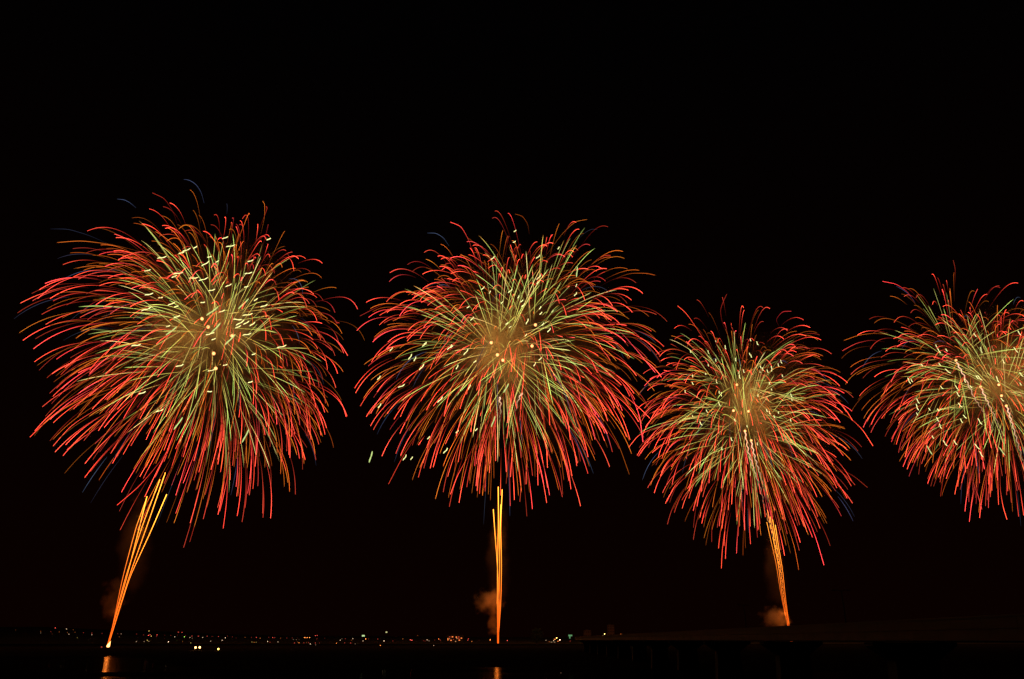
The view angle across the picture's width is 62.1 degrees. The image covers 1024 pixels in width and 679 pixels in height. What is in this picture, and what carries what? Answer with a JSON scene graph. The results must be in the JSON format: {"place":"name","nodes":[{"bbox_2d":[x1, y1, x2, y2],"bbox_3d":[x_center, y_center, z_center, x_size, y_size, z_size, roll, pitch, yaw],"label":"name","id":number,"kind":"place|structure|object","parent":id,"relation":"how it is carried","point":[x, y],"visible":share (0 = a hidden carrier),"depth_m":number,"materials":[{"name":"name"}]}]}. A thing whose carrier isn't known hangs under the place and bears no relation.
{"place":"outdoors","nodes":[
{"label":"outdoors","id":0,"kind":"place"},
{"bbox_2d":[14,179,364,544],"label":"firework burst","id":1,"kind":"object","parent":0,"point":[213,353],"visible":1,"depth_m":684.57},
{"bbox_2d":[356,213,660,513],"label":"firework burst","id":2,"kind":"object","parent":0,"point":[518,374],"visible":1,"depth_m":719.19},
{"bbox_2d":[0,644,1023,678],"bbox_3d":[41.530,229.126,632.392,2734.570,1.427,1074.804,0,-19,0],"label":"water","id":3,"kind":"structure","parent":0,"point":[758,661],"depth_m":280.40,"materials":[{"name":"black liquid"}]},
{"bbox_2d":[106,475,166,646],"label":"launch streaks","id":4,"kind":"object","parent":3,"relation":"on","point":[108,644],"visible":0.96,"depth_m":641.39,"materials":[{"name":"orange"}]},
{"bbox_2d":[493,487,501,642],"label":"launch streaks","id":5,"kind":"object","parent":3,"relation":"on","point":[498,586],"visible":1,"depth_m":680.34,"materials":[{"name":"orange"}]},
{"bbox_2d":[767,510,791,641],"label":"launch streaks","id":6,"kind":"object","parent":3,"relation":"on","point":[778,567],"visible":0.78,"depth_m":872.23,"materials":[{"name":"orange"}]},
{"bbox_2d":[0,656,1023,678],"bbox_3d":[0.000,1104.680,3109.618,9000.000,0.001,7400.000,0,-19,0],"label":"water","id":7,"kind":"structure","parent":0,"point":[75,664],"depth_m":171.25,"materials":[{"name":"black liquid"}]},
{"bbox_2d":[575,613,1023,678],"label":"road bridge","id":8,"kind":"structure","parent":7,"relation":"in","point":[913,649],"depth_m":83.26,"materials":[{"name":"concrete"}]},
{"bbox_2d":[0,627,1023,643],"bbox_3d":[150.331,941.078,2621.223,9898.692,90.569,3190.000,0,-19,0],"label":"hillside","id":9,"kind":"structure","parent":0,"point":[22,635],"depth_m":1433.57,"materials":[{"name":"black"}]},
{"bbox_2d":[447,634,463,641],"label":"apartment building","id":10,"kind":"structure","parent":9,"relation":"on","point":[455,638],"depth_m":1245.29,"materials":[{"name":"orange"}]},
{"bbox_2d":[583,629,590,635],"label":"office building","id":11,"kind":"structure","parent":9,"relation":"on","point":[586,632],"depth_m":1418.24,"materials":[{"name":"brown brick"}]},
{"bbox_2d":[607,624,613,640],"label":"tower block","id":12,"kind":"structure","parent":9,"relation":"on","point":[610,629],"depth_m":1419.82,"materials":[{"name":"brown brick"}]},
{"bbox_2d":[0,0,1023,637],"label":"sky","id":13,"kind":"structure","parent":0,"point":[798,158],"materials":[{"name":"black"}]},
{"bbox_2d":[629,294,872,594],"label":"firework burst","id":14,"kind":"object","parent":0,"point":[743,453],"visible":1,"depth_m":907.26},
{"bbox_2d":[841,261,1023,522],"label":"firework burst","id":15,"kind":"object","parent":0,"point":[980,387],"visible":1,"depth_m":937.29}
]}

